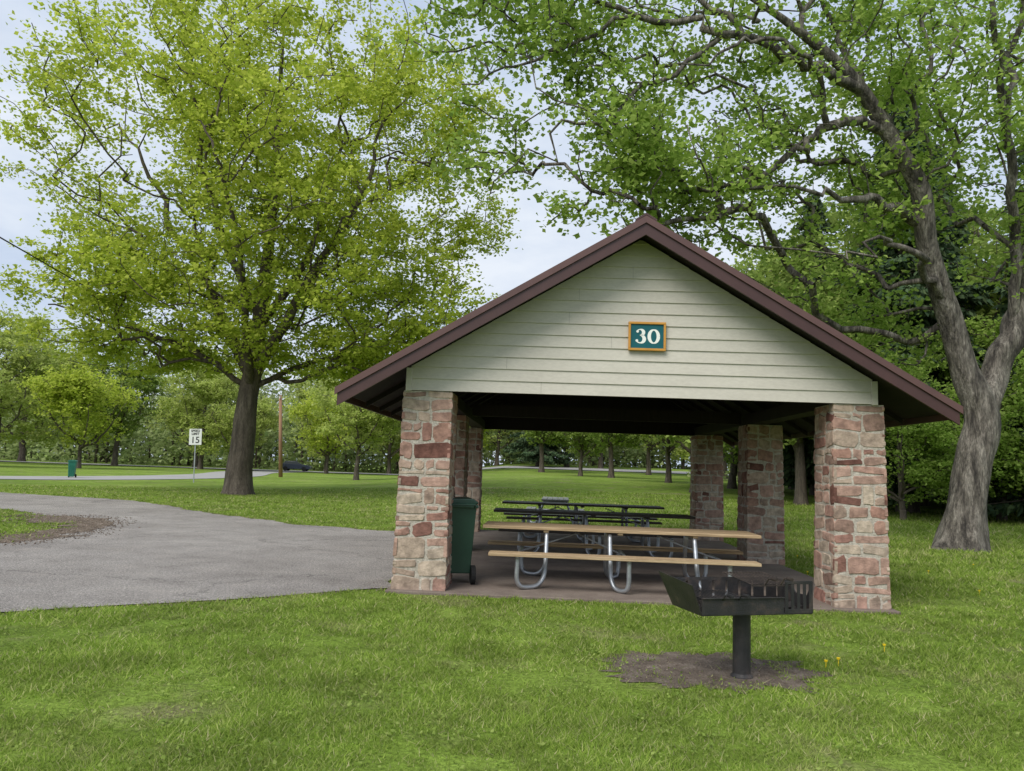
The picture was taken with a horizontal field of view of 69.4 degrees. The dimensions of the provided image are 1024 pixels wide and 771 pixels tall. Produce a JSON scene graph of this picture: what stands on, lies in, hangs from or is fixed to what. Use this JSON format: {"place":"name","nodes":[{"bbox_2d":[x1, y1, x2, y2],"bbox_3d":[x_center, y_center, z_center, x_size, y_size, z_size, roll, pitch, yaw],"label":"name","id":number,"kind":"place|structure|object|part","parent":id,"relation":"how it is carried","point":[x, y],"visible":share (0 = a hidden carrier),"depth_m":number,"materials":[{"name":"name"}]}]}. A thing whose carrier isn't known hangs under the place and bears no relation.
{"place":"outdoors","nodes":[
{"label":"outdoors","id":0,"kind":"place"},
{"bbox_2d":[0,471,298,479],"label":"park road","id":1,"kind":"structure","parent":0,"point":[220,474],"depth_m":52.30,"materials":[{"name":"grey asphalt"}]},
{"bbox_2d":[68,460,77,476],"bbox_3d":[-28.014,5.317,47.123,0.464,1.131,0.664,4,-7,-20],"label":"wheelie bin","id":2,"kind":"object","parent":1,"relation":"on","point":[72,465],"visible":0.98,"depth_m":46.88,"materials":[{"name":"plastic"}]},
{"bbox_2d":[0,460,728,474],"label":"cross road","id":3,"kind":"structure","parent":0,"point":[623,470],"depth_m":106.37,"materials":[{"name":"grey asphalt"}]},
{"bbox_2d":[283,461,311,470],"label":"parked car","id":4,"kind":"object","parent":3,"relation":"on","point":[288,465],"visible":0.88,"depth_m":105.43,"materials":[{"name":"paint"}]},
{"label":"window","id":5,"kind":"part","parent":4,"relation":"part of","materials":[{"name":"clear glass"}]},
{"bbox_2d":[0,453,1023,770],"bbox_3d":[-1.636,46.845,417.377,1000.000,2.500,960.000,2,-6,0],"label":"ground","id":6,"kind":"structure","parent":0,"point":[556,479],"depth_m":5.98,"materials":[{"name":"green plant"}]},
{"bbox_2d":[0,363,12,394],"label":"tree","id":7,"kind":"object","parent":6,"relation":"on","point":[2,377],"visible":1,"depth_m":71.06,"materials":[{"name":"green plant"}]},
{"bbox_2d":[0,301,87,448],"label":"tree","id":8,"kind":"object","parent":6,"relation":"on","point":[35,364],"visible":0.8,"depth_m":89.91,"materials":[{"name":"green plant"}]},
{"bbox_2d":[0,301,100,460],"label":"tree","id":9,"kind":"object","parent":6,"relation":"on","point":[22,453],"visible":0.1,"depth_m":109.51,"materials":[{"name":"green plant"}]},
{"bbox_2d":[0,514,111,542],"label":"gravel strip","id":10,"kind":"object","parent":6,"relation":"on","point":[60,529],"visible":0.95,"depth_m":15.88,"materials":[{"name":"grey gravel"}]},
{"bbox_2d":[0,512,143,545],"bbox_3d":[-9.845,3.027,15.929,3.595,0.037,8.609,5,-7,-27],"label":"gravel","id":11,"kind":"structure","parent":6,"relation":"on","point":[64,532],"depth_m":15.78,"materials":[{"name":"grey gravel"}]},
{"bbox_2d":[17,364,149,467],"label":"tree","id":12,"kind":"object","parent":6,"relation":"on","point":[84,393],"visible":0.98,"depth_m":76.17,"materials":[{"name":"green plant"}]},
{"bbox_2d":[65,328,174,465],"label":"tree","id":13,"kind":"object","parent":6,"relation":"on","point":[139,415],"visible":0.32,"depth_m":101.97,"materials":[{"name":"green plant"}]},
{"bbox_2d":[145,332,241,466],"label":"tree","id":14,"kind":"object","parent":6,"relation":"on","point":[174,427],"visible":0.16,"depth_m":112.91,"materials":[{"name":"green plant"}]},
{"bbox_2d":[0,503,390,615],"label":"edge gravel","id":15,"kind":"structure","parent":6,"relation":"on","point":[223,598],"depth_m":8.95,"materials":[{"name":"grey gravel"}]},
{"bbox_2d":[189,429,201,482],"bbox_3d":[-19.822,4.386,46.203,0.760,3.350,0.070,0,-6,-4],"label":"speed limit sign","id":16,"kind":"object","parent":6,"relation":"on","point":[195,437],"visible":1,"depth_m":46.29,"materials":[{"name":"metal"}]},
{"bbox_2d":[151,348,242,468],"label":"tree","id":17,"kind":"object","parent":6,"relation":"on","point":[203,388],"visible":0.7,"depth_m":96.42,"materials":[{"name":"green plant"}]},
{"bbox_2d":[0,492,394,611],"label":"asphalt drive","id":18,"kind":"structure","parent":6,"relation":"on","point":[164,552],"depth_m":11.62,"materials":[{"name":"grey asphalt"}]},
{"bbox_2d":[203,384,287,449],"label":"tree","id":19,"kind":"object","parent":6,"relation":"on","point":[264,406],"visible":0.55,"depth_m":94.86,"materials":[{"name":"green plant"}]},
{"bbox_2d":[0,0,522,494],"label":"maple tree","id":20,"kind":"object","parent":6,"relation":"on","point":[214,110],"visible":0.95,"depth_m":31.23,"materials":[{"name":"green plant"}]},
{"bbox_2d":[278,395,282,476],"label":"utility pole","id":21,"kind":"object","parent":6,"relation":"on","point":[280,473],"visible":0.81,"depth_m":69.65,"materials":[{"name":"brown wood"}]},
{"bbox_2d":[0,237,278,395],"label":"overhead wire","id":22,"kind":"object","parent":21,"relation":"attached to","point":[68,276],"visible":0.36,"depth_m":26.23,"materials":[{"name":"black paint"}]},
{"bbox_2d":[283,362,367,471],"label":"tree","id":23,"kind":"object","parent":6,"relation":"on","point":[298,388],"visible":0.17,"depth_m":114.76,"materials":[{"name":"green plant"}]},
{"bbox_2d":[282,389,369,473],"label":"tree","id":24,"kind":"object","parent":6,"relation":"on","point":[326,442],"visible":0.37,"depth_m":95.69,"materials":[{"name":"green plant"}]},
{"bbox_2d":[306,363,400,479],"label":"tree","id":25,"kind":"object","parent":6,"relation":"on","point":[358,418],"visible":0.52,"depth_m":65.29,"materials":[{"name":"green plant"}]},
{"bbox_2d":[0,342,730,473],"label":"woodland","id":26,"kind":"object","parent":6,"relation":"on","point":[155,443],"visible":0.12,"depth_m":130.20,"materials":[{"name":"green plant"}]},
{"bbox_2d":[352,420,400,473],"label":"tree","id":27,"kind":"object","parent":6,"relation":"on","point":[394,454],"visible":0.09,"depth_m":117.27,"materials":[{"name":"green plant"}]},
{"bbox_2d":[469,426,492,446],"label":"tree","id":28,"kind":"object","parent":6,"relation":"on","point":[484,438],"depth_m":96.82,"materials":[{"name":"green plant"}]},
{"bbox_2d":[483,429,522,465],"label":"tree","id":29,"kind":"object","parent":6,"relation":"on","point":[497,445],"visible":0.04,"depth_m":118.26,"materials":[{"name":"green plant"}]},
{"bbox_2d":[0,564,1023,770],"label":"clover","id":30,"kind":"object","parent":6,"relation":"on","point":[163,720],"visible":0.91,"depth_m":4.94,"materials":[{"name":"green plant"}]},
{"bbox_2d":[503,431,574,465],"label":"spruce tree","id":31,"kind":"object","parent":6,"relation":"on","point":[531,452],"visible":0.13,"depth_m":110.67,"materials":[{"name":"green plant"}]},
{"bbox_2d":[520,431,578,471],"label":"tree","id":32,"kind":"object","parent":6,"relation":"on","point":[542,437],"visible":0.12,"depth_m":91.36,"materials":[{"name":"green plant"}]},
{"bbox_2d":[526,497,583,524],"bbox_3d":[1.225,3.606,21.035,1.666,0.789,2.000,2,-6,4],"label":"picnic table","id":33,"kind":"object","parent":6,"relation":"on","point":[555,499],"visible":0.41,"depth_m":20.54,"materials":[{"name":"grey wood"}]},
{"bbox_2d":[553,431,607,475],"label":"tree","id":34,"kind":"object","parent":6,"relation":"on","point":[580,444],"visible":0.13,"depth_m":77.44,"materials":[{"name":"green plant"}]},
{"bbox_2d":[561,436,605,466],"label":"tree","id":35,"kind":"object","parent":6,"relation":"on","point":[565,450],"visible":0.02,"depth_m":115.10,"materials":[{"name":"green plant"}]},
{"bbox_2d":[598,439,605,468],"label":"tree","id":36,"kind":"object","parent":6,"relation":"on","point":[600,462],"depth_m":113.19,"materials":[{"name":"brown plant"}]},
{"bbox_2d":[584,433,653,477],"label":"tree","id":37,"kind":"object","parent":6,"relation":"on","point":[613,439],"visible":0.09,"depth_m":69.34,"materials":[{"name":"green plant"}]},
{"bbox_2d":[628,435,664,474],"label":"tree","id":38,"kind":"object","parent":6,"relation":"on","point":[648,458],"visible":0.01,"depth_m":95.32,"materials":[{"name":"green plant"}]},
{"bbox_2d":[334,213,962,614],"bbox_3d":[1.782,0.824,14.119,7.620,4.865,10.300,2,-6,2],"label":"picnic shelter","id":39,"kind":"object","parent":6,"relation":"on","point":[754,371],"visible":0.91,"depth_m":9.57,"materials":[{"name":"wood"}]},
{"bbox_2d":[450,497,477,583],"bbox_3d":[-0.737,2.107,10.114,0.464,1.131,0.664,3,-6,-10],"label":"wheelie bin","id":40,"kind":"object","parent":39,"relation":"on","point":[463,516],"visible":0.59,"depth_m":9.92,"materials":[{"name":"plastic"}]},
{"bbox_2d":[502,500,664,542],"bbox_3d":[1.631,3.169,17.314,3.720,0.789,1.666,2,-6,2],"label":"picnic table","id":41,"kind":"object","parent":39,"relation":"on","point":[583,505],"visible":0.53,"depth_m":17.01,"materials":[{"name":"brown wood"}]},
{"bbox_2d":[494,508,695,557],"bbox_3d":[1.516,2.794,13.987,3.720,0.789,1.666,2,-6,2],"label":"picnic table","id":42,"kind":"object","parent":39,"relation":"on","point":[643,516],"visible":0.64,"depth_m":13.66,"materials":[{"name":"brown wood"}]},
{"bbox_2d":[483,521,761,594],"bbox_3d":[1.466,2.377,10.259,3.720,0.789,1.666,2,-6,3],"label":"picnic table","id":43,"kind":"object","parent":39,"relation":"on","point":[607,556],"visible":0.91,"depth_m":9.97,"materials":[{"name":"beige wood"}]},
{"bbox_2d":[628,321,665,350],"bbox_3d":[1.741,-0.633,9.532,0.480,0.374,0.040,2,-6,2],"label":"number sign","id":44,"kind":"object","parent":39,"relation":"attached to","point":[646,336],"visible":1,"depth_m":9.53,"materials":[{"name":"teal wood"}]},
{"bbox_2d":[639,434,687,482],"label":"tree","id":45,"kind":"object","parent":6,"relation":"on","point":[668,475],"visible":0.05,"depth_m":55.55,"materials":[{"name":"green plant"}]},
{"bbox_2d":[649,435,738,491],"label":"tree","id":46,"kind":"object","parent":6,"relation":"on","point":[673,438],"depth_m":42.84,"materials":[{"name":"green plant"}]},
{"bbox_2d":[365,0,1023,552],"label":"maple tree","id":47,"kind":"object","parent":6,"relation":"on","point":[637,158],"visible":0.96,"depth_m":17.73,"materials":[{"name":"green plant"}]},
{"bbox_2d":[670,436,730,462],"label":"tree","id":48,"kind":"object","parent":6,"relation":"on","point":[682,452],"visible":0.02,"depth_m":71.61,"materials":[{"name":"green plant"}]},
{"bbox_2d":[591,650,832,693],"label":"bare dirt","id":49,"kind":"structure","parent":6,"relation":"on","point":[690,666],"depth_m":6.05,"materials":[{"name":"brown soil"}]},
{"bbox_2d":[611,652,823,691],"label":"wood chips","id":50,"kind":"object","parent":49,"relation":"on","point":[710,669],"visible":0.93,"depth_m":6.05,"materials":[{"name":"wood"}]},
{"bbox_2d":[659,571,812,678],"bbox_3d":[1.812,1.924,5.897,1.116,0.851,0.620,4,-7,-15],"label":"park grill","id":51,"kind":"object","parent":49,"relation":"on","point":[745,605],"visible":0.99,"depth_m":5.89,"materials":[{"name":"metal"}]},
{"bbox_2d":[686,449,737,480],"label":"undergrowth","id":52,"kind":"object","parent":6,"relation":"on","point":[724,477],"depth_m":87.71,"materials":[{"name":"green plant"}]},
{"bbox_2d":[723,447,727,478],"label":"tree","id":53,"kind":"object","parent":6,"relation":"on","point":[724,466],"depth_m":89.22,"materials":[{"name":"brown plant"}]},
{"bbox_2d":[723,437,811,488],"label":"tree","id":54,"kind":"object","parent":6,"relation":"on","point":[731,459],"depth_m":49.42,"materials":[{"name":"brown plant"}]},
{"bbox_2d":[735,218,846,489],"bbox_3d":[19.398,-1.987,53.802,13.916,19.358,13.485,5,-7,-26],"label":"tree","id":55,"kind":"object","parent":6,"relation":"on","point":[836,245],"depth_m":51.68,"materials":[{"name":"green plant"}]},
{"bbox_2d":[685,230,906,504],"bbox_3d":[14.206,-1.022,37.201,11.374,14.402,11.873,0,-7,17],"label":"tree","id":56,"kind":"object","parent":6,"relation":"on","point":[765,277],"visible":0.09,"depth_m":36.36,"materials":[{"name":"green plant"}]},
{"bbox_2d":[783,187,841,494],"bbox_3d":[18.937,-3.034,46.635,8.502,20.140,7.871,-1,-7,27],"label":"spruce tree","id":57,"kind":"object","parent":6,"relation":"on","point":[789,464],"visible":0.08,"depth_m":44.82,"materials":[{"name":"green plant"}]},
{"bbox_2d":[797,555,979,664],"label":"dandelions","id":58,"kind":"object","parent":6,"relation":"on","point":[838,658],"visible":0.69,"depth_m":6.97,"materials":[{"name":"yellow plant"}]},
{"bbox_2d":[789,151,991,287],"bbox_3d":[24.239,-4.379,50.514,15.390,23.958,14.870,-2,-7,30],"label":"tree","id":59,"kind":"object","parent":6,"relation":"on","point":[831,217],"visible":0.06,"depth_m":49.22,"materials":[{"name":"green plant"}]},
{"bbox_2d":[811,80,996,505],"bbox_3d":[22.349,-5.958,41.037,9.348,25.410,9.627,7,-8,-39],"label":"spruce tree","id":60,"kind":"object","parent":6,"relation":"on","point":[981,299],"visible":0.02,"depth_m":39.34,"materials":[{"name":"green plant"}]},
{"bbox_2d":[813,77,1004,513],"bbox_3d":[18.448,-4.804,34.726,8.013,21.780,8.251,-2,-7,31],"label":"spruce tree","id":61,"kind":"object","parent":6,"relation":"on","point":[898,256],"visible":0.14,"depth_m":33.85,"materials":[{"name":"green plant"}]},
{"bbox_2d":[884,360,990,520],"bbox_3d":[16.011,2.261,29.805,6.290,6.578,5.958,2,-6,-3],"label":"tree","id":62,"kind":"object","parent":6,"relation":"on","point":[931,435],"visible":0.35,"depth_m":28.79,"materials":[{"name":"green plant"}]},
{"bbox_2d":[936,155,989,499],"bbox_3d":[27.268,-4.309,46.673,9.114,23.320,9.844,0,-7,19],"label":"spruce tree","id":63,"kind":"object","parent":6,"relation":"on","point":[962,227],"depth_m":46.49,"materials":[{"name":"green plant"}]},
{"bbox_2d":[913,314,1023,521],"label":"tree","id":64,"kind":"object","parent":6,"relation":"on","point":[1008,411],"visible":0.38,"depth_m":29.12,"materials":[{"name":"green plant"}]},
{"bbox_2d":[955,182,1009,330],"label":"tree","id":65,"kind":"object","parent":6,"relation":"on","point":[981,231],"visible":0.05,"depth_m":56.01,"materials":[{"name":"green plant"}]},
{"bbox_2d":[958,210,1022,348],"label":"tree","id":66,"kind":"object","parent":6,"relation":"on","point":[986,311],"visible":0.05,"depth_m":41.81,"materials":[{"name":"green plant"}]},
{"bbox_2d":[979,142,1023,517],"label":"spruce tree","id":67,"kind":"object","parent":6,"relation":"on","point":[995,508],"visible":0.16,"depth_m":30.54,"materials":[{"name":"green plant"}]},
{"bbox_2d":[0,0,1023,468],"label":"sky","id":68,"kind":"structure","parent":0,"point":[541,251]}
]}

